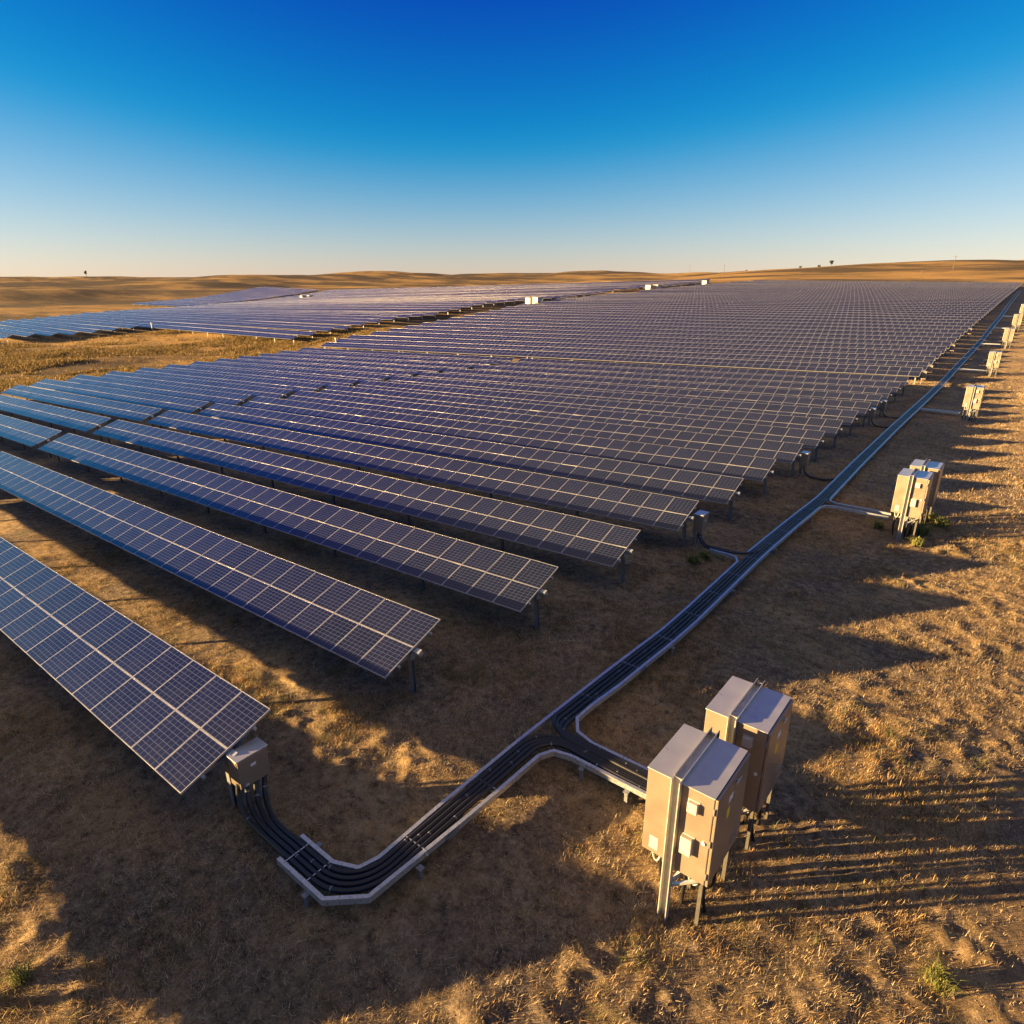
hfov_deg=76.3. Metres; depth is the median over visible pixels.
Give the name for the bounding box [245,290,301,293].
solar table
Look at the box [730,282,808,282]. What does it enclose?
solar table
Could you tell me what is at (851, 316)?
solar table
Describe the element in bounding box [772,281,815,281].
solar table
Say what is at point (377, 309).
solar table
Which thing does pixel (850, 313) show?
solar table
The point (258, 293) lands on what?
solar table
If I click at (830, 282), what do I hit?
solar table
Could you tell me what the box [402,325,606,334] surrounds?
solar table
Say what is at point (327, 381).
solar table
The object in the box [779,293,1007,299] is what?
solar table
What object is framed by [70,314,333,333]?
solar table
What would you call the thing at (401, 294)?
solar table
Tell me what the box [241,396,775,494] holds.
solar table
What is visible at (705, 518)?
door
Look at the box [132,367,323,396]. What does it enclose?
solar table
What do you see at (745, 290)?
solar table
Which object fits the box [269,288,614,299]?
solar table
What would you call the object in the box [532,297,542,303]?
equipment cabin
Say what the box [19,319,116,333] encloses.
solar table
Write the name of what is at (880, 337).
solar table
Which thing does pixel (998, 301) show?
solar table
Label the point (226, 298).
solar table
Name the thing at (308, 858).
power cable
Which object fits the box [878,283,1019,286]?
solar table
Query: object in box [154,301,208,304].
solar table
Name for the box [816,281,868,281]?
solar table
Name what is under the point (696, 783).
inverter unit
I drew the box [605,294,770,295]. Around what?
solar table
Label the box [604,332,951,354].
solar table
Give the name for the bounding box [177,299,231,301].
solar table
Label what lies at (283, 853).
power cable
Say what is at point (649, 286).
equipment cabin
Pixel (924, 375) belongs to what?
combiner box
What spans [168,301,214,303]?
solar table
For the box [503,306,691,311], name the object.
solar table
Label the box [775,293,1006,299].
solar table
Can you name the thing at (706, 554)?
weed tuft
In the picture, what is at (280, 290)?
solar table
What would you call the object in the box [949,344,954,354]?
combiner box
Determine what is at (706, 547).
power cable
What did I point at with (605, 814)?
soil clods
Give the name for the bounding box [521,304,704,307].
solar table
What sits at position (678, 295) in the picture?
solar table
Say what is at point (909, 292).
solar table
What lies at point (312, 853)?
power cable
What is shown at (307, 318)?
solar table
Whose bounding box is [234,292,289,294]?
solar table
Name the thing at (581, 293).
solar table
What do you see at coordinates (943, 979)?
weed tuft
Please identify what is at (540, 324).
solar table
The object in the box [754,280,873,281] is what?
solar table
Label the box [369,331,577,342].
solar table
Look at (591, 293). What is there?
solar table
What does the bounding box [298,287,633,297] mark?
solar table
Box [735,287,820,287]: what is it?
solar table
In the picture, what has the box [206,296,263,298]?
solar table
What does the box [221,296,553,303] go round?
solar table
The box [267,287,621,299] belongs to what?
solar table
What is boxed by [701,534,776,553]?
power cable
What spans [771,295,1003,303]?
solar table
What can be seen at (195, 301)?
solar table
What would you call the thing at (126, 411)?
solar table
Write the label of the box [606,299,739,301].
solar table
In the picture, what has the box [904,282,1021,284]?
solar table
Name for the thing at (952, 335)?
solar table
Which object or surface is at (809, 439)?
solar table
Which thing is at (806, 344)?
solar table
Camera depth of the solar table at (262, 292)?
390.03 m
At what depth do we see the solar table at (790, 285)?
196.82 m
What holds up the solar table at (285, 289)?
on the ground at (26, 298)
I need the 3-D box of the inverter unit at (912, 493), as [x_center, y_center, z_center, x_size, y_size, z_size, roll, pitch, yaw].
[13.603,-0.040,22.338,0.956,2.762,1.245,15,25,36]
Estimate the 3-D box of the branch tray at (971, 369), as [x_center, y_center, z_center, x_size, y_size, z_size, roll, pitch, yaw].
[43.575,-13.474,61.816,2.043,0.113,0.380,15,25,36]
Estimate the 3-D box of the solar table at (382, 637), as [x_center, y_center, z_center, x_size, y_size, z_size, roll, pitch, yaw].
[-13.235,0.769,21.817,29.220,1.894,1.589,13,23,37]
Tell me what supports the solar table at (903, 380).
on the ground at (26, 298)
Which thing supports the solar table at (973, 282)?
on the ground at (26, 298)
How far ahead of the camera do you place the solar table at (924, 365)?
69.27 m
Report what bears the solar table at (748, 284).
on the ground at (26, 298)
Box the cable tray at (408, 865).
[276,291,1020,907]
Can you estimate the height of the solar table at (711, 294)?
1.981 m
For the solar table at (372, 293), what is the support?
on the ground at (26, 298)
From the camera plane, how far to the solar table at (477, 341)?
99.74 m
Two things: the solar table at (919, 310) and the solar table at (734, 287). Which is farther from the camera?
the solar table at (734, 287)
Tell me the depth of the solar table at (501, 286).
309.91 m
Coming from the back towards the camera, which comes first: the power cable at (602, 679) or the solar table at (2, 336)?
the solar table at (2, 336)
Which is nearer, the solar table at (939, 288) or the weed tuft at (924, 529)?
the weed tuft at (924, 529)
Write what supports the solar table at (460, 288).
on the ground at (26, 298)
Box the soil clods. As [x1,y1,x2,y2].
[3,524,1023,1023]
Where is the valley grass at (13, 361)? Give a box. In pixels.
[0,321,396,392]
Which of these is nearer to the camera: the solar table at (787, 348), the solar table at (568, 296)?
the solar table at (787, 348)
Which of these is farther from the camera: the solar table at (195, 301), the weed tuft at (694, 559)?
the solar table at (195, 301)
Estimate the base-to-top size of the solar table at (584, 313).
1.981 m
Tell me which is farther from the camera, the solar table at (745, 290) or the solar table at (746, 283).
the solar table at (746, 283)
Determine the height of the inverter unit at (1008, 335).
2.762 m
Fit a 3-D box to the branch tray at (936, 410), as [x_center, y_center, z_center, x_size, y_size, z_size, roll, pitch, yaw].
[29.221,-6.903,44.501,2.333,0.103,0.380,15,25,36]
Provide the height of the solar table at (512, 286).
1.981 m
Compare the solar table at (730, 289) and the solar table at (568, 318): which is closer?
the solar table at (568, 318)
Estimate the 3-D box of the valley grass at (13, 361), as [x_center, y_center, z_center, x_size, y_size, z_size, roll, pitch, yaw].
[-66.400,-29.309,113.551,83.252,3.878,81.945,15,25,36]
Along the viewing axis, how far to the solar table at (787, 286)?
192.14 m
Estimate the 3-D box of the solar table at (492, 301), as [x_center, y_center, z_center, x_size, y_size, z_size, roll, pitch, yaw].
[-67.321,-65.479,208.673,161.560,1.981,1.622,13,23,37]
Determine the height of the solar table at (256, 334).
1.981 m
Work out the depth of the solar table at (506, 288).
273.05 m
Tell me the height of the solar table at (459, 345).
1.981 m
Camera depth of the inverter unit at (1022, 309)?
99.30 m
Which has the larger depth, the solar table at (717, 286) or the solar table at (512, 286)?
the solar table at (512, 286)
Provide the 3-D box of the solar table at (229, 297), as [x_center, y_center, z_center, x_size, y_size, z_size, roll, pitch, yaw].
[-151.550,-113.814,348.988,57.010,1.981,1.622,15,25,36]
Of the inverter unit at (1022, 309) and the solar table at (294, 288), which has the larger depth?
the solar table at (294, 288)
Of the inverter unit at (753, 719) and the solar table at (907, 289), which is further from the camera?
the solar table at (907, 289)
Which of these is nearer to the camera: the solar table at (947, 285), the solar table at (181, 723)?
the solar table at (181, 723)
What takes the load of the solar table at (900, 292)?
on the ground at (26, 298)
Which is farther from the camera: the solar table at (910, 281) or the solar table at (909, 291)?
the solar table at (910, 281)
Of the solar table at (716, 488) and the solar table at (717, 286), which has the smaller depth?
the solar table at (716, 488)
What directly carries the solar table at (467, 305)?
on the ground at (26, 298)
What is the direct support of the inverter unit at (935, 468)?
on the ground at (26, 298)
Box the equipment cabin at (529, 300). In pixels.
[525,298,532,303]
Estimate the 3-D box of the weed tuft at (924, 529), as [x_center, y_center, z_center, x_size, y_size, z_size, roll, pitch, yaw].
[14.437,0.544,22.836,0.984,0.514,1.108,11,23,28]
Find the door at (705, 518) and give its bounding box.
[701,513,708,533]
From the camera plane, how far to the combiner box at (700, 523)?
21.22 m
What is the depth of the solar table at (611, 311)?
127.23 m
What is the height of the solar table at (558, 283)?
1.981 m
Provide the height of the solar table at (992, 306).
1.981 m
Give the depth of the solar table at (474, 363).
82.49 m
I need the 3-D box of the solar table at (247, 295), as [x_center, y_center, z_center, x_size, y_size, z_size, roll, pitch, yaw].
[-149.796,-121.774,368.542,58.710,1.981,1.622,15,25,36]
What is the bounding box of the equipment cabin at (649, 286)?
[646,285,653,288]
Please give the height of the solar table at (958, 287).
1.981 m
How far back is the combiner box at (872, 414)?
40.49 m
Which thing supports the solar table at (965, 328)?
on the ground at (26, 298)
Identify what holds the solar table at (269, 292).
on the ground at (26, 298)
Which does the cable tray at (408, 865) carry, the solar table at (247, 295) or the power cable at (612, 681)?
the power cable at (612, 681)
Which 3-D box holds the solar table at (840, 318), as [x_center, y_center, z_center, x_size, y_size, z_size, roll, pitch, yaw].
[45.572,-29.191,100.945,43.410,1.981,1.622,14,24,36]
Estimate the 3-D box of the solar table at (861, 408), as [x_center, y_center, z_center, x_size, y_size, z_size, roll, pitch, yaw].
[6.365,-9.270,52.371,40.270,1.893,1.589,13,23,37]
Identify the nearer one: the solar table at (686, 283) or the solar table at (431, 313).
the solar table at (431, 313)
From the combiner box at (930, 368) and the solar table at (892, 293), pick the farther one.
the solar table at (892, 293)
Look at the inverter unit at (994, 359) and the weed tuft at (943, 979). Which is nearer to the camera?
the weed tuft at (943, 979)
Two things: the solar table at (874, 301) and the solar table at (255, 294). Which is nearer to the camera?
the solar table at (874, 301)
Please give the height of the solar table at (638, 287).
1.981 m
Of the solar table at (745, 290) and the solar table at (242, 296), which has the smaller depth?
the solar table at (745, 290)
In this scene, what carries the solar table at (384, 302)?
on the ground at (26, 298)
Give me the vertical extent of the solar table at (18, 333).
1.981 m
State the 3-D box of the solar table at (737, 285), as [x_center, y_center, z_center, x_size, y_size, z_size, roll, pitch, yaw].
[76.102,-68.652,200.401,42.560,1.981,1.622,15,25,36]
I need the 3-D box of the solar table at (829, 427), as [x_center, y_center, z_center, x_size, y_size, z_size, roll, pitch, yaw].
[1.799,-7.354,46.834,40.270,1.895,1.589,13,23,37]
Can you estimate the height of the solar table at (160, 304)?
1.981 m
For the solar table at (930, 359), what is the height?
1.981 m
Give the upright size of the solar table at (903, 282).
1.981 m
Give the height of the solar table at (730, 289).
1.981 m
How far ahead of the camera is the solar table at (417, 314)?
170.19 m
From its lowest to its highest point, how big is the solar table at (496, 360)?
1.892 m
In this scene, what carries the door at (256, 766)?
in the combiner box at (248, 763)
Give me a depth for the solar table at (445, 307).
176.50 m
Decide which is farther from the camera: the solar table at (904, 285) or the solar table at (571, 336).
the solar table at (904, 285)
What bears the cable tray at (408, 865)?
on the ground at (26, 298)
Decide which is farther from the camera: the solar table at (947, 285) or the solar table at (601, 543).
the solar table at (947, 285)
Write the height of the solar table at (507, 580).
1.895 m
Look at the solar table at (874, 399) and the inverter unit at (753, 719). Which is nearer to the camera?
the inverter unit at (753, 719)
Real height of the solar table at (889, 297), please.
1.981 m
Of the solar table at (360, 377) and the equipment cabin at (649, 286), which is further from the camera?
the equipment cabin at (649, 286)
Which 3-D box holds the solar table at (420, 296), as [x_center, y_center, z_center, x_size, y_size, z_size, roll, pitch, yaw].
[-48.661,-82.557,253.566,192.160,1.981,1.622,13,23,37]
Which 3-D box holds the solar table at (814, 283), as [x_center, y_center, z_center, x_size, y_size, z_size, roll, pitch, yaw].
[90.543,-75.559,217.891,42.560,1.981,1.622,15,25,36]
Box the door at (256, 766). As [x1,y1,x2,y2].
[236,747,269,789]
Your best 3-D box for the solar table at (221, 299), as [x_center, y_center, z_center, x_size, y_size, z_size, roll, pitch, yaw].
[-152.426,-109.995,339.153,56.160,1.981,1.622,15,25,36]
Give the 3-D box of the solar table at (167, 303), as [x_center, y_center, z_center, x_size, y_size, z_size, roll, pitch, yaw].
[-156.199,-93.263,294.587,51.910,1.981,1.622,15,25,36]
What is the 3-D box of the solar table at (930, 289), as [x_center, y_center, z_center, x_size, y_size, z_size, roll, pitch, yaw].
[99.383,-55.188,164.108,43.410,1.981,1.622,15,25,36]
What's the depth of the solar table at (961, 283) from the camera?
195.12 m
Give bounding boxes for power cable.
[236,742,646,894]
[244,739,646,887]
[253,737,646,880]
[262,734,646,874]
[551,310,1003,772]
[555,310,1004,774]
[558,311,1004,776]
[560,311,1005,779]
[698,534,771,553]
[700,534,774,553]
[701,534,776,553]
[803,467,833,480]
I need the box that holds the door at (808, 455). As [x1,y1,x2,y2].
[805,453,810,466]
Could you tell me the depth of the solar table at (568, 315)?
122.67 m
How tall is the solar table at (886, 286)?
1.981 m
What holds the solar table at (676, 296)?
on the ground at (26, 298)
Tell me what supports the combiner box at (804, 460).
on the ground at (26, 298)
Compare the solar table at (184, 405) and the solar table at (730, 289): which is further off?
the solar table at (730, 289)
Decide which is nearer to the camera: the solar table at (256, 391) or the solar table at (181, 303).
the solar table at (256, 391)
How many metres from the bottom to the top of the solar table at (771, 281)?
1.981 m
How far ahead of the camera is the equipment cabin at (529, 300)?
156.53 m
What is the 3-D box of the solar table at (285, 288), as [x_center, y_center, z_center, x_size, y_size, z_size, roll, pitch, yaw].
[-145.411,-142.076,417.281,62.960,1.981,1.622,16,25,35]
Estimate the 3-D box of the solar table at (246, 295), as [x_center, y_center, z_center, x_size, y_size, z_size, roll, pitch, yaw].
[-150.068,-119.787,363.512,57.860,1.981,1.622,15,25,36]
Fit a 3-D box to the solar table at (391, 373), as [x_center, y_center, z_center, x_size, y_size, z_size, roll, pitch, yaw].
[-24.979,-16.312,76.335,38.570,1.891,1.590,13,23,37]
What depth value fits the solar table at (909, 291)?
153.26 m
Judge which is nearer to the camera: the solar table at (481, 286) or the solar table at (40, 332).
the solar table at (40, 332)
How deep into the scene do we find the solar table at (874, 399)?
51.25 m
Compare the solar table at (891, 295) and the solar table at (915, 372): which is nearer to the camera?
the solar table at (915, 372)
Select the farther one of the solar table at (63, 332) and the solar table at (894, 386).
the solar table at (63, 332)
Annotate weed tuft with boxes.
[0,953,41,991]
[685,552,703,563]
[697,550,711,559]
[870,520,886,528]
[904,536,925,546]
[910,519,936,536]
[911,945,975,1001]
[923,512,944,522]
[934,515,954,528]
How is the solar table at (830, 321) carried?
on the ground at (26, 298)
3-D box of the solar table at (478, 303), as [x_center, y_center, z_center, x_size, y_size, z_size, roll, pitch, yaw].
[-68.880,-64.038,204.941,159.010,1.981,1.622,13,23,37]
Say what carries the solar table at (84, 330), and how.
on the ground at (26, 298)
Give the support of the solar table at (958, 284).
on the ground at (26, 298)
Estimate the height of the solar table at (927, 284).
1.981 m
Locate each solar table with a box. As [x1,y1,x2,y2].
[0,321,77,337]
[0,325,55,338]
[0,328,34,339]
[0,333,11,340]
[0,395,110,441]
[0,414,61,457]
[0,451,440,694]
[0,537,270,806]
[1,385,161,426]
[3,319,97,335]
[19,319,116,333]
[30,379,208,415]
[31,317,136,328]
[38,433,558,629]
[45,316,297,340]
[57,315,315,338]
[65,374,250,404]
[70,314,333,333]
[81,312,349,331]
[92,420,640,583]
[94,312,365,327]
[101,371,291,398]
[104,311,382,325]
[115,310,397,319]
[124,310,410,320]
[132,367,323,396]
[133,303,188,306]
[133,309,425,319]
[141,302,194,305]
[146,410,698,546]
[150,308,449,311]
[152,302,202,304]
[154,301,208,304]
[162,364,356,388]
[166,300,220,303]
[167,309,437,317]
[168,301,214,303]
[173,306,462,311]
[174,300,226,303]
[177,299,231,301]
[187,300,496,306]
[187,361,387,386]
[193,298,248,300]
[196,299,516,305]
[196,403,743,520]
[197,302,485,307]
[198,297,252,299]
[203,298,525,304]
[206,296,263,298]
[209,297,258,300]
[211,295,268,298]
[214,358,415,377]
[217,294,272,297]
[218,299,507,305]
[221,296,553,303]
[222,294,276,296]
[225,293,281,296]
[229,292,284,295]
[232,295,569,302]
[233,296,545,303]
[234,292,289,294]
[234,295,562,302]
[236,291,292,294]
[237,356,441,373]
[240,290,297,294]
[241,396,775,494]
[242,297,531,303]
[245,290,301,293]
[246,289,303,292]
[249,292,593,301]
[251,288,307,293]
[257,288,310,291]
[257,353,470,374]
[258,287,314,290]
[258,291,606,300]
[260,294,577,301]
[261,291,600,300]
[265,304,474,309]
[266,287,318,290]
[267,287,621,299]
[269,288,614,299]
[272,287,627,298]
[276,351,493,367]
[281,286,639,297]
[285,285,645,296]
[286,390,802,476]
[296,285,661,295]
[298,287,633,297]
[298,347,513,363]
[299,292,586,300]
[303,284,672,294]
[306,284,667,294]
[310,283,682,293]
[316,282,687,292]
[318,284,677,293]
[318,385,824,460]
[320,281,697,291]
[320,342,532,357]
[326,281,701,290]
[334,338,544,357]
[336,281,701,290]
[337,282,692,291]
[342,279,709,289]
[345,335,557,346]
[355,380,842,447]
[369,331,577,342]
[387,376,857,435]
[388,328,592,338]
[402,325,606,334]
[416,372,870,425]
[418,323,620,331]
[433,320,632,327]
[443,368,881,416]
[448,317,644,324]
[461,315,656,321]
[473,365,891,399]
[474,312,666,318]
[486,310,677,316]
[495,362,900,401]
[499,308,686,313]
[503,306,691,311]
[515,305,700,309]
[516,358,908,395]
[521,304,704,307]
[526,351,922,383]
[534,301,717,305]
[541,347,929,377]
[552,300,728,303]
[553,343,935,370]
[556,299,731,302]
[567,298,742,299]
[574,339,941,364]
[581,296,752,298]
[590,335,946,359]
[591,295,758,297]
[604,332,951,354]
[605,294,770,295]
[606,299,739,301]
[608,293,772,294]
[611,295,764,296]
[617,328,956,350]
[623,293,774,293]
[631,325,960,344]
[637,290,794,292]
[643,322,964,341]
[645,290,798,291]
[646,289,800,290]
[655,319,968,337]
[657,288,808,289]
[666,317,972,333]
[669,287,816,288]
[676,314,975,327]
[680,286,823,287]
[686,312,979,327]
[691,310,981,323]
[695,285,779,285]
[699,288,781,288]
[700,284,837,285]
[700,308,984,322]
[704,306,986,319]
[713,283,846,284]
[713,284,840,285]
[717,304,989,317]
[722,282,852,283]
[729,303,991,315]
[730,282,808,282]
[732,302,993,313]
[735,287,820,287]
[739,281,863,282]
[739,300,995,311]
[743,299,997,309]
[745,286,830,286]
[747,283,782,283]
[753,298,999,307]
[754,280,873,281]
[759,297,1000,306]
[765,296,1002,305]
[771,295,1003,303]
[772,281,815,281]
[773,294,1004,302]
[775,284,831,284]
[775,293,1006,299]
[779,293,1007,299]
[795,292,1008,299]
[799,291,1009,298]
[801,290,1010,297]
[809,282,851,282]
[809,289,1011,296]
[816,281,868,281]
[816,289,1012,295]
[817,288,1013,295]
[824,287,1015,293]
[831,286,1015,292]
[841,285,1017,287]
[841,286,1016,288]
[847,284,1018,289]
[853,283,1019,288]
[864,282,1020,285]
[874,281,1022,282]
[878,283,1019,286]
[881,288,1014,294]
[898,284,957,284]
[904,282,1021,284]
[913,285,1015,290]
[925,286,1014,291]
[933,283,1020,287]
[951,282,1019,287]
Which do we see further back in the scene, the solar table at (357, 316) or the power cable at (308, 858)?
the solar table at (357, 316)
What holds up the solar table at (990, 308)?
on the ground at (26, 298)
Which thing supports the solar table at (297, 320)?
on the ground at (26, 298)
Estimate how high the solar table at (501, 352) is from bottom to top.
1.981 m
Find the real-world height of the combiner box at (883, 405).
1.392 m
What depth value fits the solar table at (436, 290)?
315.69 m
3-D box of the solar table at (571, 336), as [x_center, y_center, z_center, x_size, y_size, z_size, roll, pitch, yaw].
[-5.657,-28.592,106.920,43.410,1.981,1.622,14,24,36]
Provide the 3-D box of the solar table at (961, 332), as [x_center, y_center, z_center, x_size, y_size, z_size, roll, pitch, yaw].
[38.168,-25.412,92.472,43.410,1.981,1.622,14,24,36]
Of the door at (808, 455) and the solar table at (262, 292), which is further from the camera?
the solar table at (262, 292)
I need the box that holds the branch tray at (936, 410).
[920,408,959,413]
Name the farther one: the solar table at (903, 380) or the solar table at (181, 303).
the solar table at (181, 303)
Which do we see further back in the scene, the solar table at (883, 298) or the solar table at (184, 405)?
the solar table at (883, 298)
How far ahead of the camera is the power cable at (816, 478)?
29.11 m
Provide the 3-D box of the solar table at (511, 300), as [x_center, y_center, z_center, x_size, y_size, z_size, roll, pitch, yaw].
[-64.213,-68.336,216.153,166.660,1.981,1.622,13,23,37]
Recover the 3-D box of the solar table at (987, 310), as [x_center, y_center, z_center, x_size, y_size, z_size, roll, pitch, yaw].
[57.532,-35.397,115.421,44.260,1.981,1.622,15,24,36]
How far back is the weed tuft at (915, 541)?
21.70 m
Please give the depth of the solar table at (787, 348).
75.47 m
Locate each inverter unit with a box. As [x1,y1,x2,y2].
[642,724,749,926]
[704,676,793,850]
[891,468,933,539]
[908,459,943,526]
[962,384,985,420]
[985,350,1002,376]
[1002,328,1014,348]
[1012,314,1022,331]
[1019,304,1023,317]
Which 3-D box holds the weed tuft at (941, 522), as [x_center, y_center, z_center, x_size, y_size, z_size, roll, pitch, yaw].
[15.389,0.332,23.467,1.061,0.459,1.071,15,25,36]
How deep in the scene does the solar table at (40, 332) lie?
146.73 m
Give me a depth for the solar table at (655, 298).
152.38 m
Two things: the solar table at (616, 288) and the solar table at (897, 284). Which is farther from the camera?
the solar table at (616, 288)
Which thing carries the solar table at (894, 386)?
on the ground at (26, 298)
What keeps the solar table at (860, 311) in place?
on the ground at (26, 298)
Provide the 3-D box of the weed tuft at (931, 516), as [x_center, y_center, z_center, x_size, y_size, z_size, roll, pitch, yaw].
[15.459,0.182,23.931,0.913,0.466,1.044,3,20,8]
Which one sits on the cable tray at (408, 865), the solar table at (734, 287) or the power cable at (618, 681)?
the power cable at (618, 681)
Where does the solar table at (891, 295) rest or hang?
on the ground at (26, 298)
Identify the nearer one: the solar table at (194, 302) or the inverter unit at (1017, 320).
the inverter unit at (1017, 320)
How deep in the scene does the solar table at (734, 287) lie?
193.07 m
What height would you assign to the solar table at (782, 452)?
1.892 m
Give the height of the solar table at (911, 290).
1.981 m
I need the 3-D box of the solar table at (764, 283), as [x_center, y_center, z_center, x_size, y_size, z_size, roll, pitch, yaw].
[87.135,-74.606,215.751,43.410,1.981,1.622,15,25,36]
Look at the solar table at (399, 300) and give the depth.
195.38 m
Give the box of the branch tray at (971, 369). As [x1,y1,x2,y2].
[958,368,984,371]
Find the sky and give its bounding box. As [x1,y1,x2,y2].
[0,0,1023,276]
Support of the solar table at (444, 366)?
on the ground at (26, 298)
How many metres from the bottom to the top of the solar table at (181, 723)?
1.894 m
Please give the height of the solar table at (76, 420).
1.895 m
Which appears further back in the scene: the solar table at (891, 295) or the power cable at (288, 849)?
the solar table at (891, 295)
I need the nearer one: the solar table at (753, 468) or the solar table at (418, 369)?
the solar table at (753, 468)
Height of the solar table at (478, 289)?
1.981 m
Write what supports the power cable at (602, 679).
in the cable tray at (408, 865)
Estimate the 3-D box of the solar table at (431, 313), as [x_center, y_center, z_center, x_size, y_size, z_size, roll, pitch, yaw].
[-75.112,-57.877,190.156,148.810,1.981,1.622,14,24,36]
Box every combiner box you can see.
[225,737,269,806]
[692,510,708,543]
[798,451,810,475]
[867,407,876,424]
[879,400,887,415]
[920,371,927,383]
[927,365,933,376]
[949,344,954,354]
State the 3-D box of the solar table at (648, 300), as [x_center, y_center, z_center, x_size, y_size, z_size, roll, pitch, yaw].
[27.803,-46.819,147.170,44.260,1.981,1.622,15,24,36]
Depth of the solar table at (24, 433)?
37.56 m
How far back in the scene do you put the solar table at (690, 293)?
174.68 m
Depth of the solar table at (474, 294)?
229.52 m
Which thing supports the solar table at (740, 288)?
on the ground at (26, 298)
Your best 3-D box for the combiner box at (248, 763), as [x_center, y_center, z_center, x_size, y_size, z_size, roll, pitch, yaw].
[-4.186,4.329,10.434,0.440,1.342,0.544,15,25,36]
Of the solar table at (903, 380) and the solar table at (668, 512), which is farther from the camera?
the solar table at (903, 380)
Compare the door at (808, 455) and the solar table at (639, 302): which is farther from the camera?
the solar table at (639, 302)
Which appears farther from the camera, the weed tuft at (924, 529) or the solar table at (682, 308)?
the solar table at (682, 308)
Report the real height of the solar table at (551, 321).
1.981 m
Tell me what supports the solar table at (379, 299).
on the ground at (26, 298)
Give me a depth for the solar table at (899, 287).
173.70 m
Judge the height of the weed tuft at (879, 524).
0.357 m
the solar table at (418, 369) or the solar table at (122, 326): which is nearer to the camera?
the solar table at (418, 369)
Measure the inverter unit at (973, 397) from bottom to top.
2.762 m
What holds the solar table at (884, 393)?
on the ground at (26, 298)
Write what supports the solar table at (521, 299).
on the ground at (26, 298)
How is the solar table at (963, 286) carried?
on the ground at (26, 298)
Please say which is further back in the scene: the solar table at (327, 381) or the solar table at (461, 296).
the solar table at (461, 296)
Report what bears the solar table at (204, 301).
on the ground at (26, 298)
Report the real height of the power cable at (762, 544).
0.349 m
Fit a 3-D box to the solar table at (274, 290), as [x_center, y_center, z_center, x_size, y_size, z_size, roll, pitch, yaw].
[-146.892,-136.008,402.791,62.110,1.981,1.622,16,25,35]
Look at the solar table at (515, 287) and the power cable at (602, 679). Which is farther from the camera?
the solar table at (515, 287)
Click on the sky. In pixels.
(139, 138)
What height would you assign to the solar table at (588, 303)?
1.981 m
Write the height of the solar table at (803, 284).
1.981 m
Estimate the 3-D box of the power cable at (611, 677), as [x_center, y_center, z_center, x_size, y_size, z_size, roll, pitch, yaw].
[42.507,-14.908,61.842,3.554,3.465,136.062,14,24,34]
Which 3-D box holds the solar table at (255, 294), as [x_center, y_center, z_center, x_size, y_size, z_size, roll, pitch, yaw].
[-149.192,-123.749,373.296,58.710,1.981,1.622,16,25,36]
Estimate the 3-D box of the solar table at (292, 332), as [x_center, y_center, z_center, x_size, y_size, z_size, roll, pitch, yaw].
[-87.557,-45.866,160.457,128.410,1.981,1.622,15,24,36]
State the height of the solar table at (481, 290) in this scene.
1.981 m
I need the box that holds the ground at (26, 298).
[0,260,1023,1023]
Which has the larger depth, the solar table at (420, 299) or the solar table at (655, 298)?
the solar table at (420, 299)
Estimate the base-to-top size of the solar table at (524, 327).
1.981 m
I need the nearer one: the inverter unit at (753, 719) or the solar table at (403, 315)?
the inverter unit at (753, 719)
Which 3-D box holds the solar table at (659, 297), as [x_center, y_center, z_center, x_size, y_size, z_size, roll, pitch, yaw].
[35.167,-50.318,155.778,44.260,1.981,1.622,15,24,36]
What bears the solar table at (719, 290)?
on the ground at (26, 298)
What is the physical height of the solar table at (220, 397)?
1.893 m
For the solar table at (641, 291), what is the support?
on the ground at (26, 298)
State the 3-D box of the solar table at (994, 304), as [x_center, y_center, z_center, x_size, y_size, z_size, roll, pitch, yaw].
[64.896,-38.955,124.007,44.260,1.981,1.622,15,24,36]
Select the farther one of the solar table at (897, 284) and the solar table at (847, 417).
the solar table at (897, 284)
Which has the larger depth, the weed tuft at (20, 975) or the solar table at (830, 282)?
the solar table at (830, 282)
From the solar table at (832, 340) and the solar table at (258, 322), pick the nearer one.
the solar table at (832, 340)

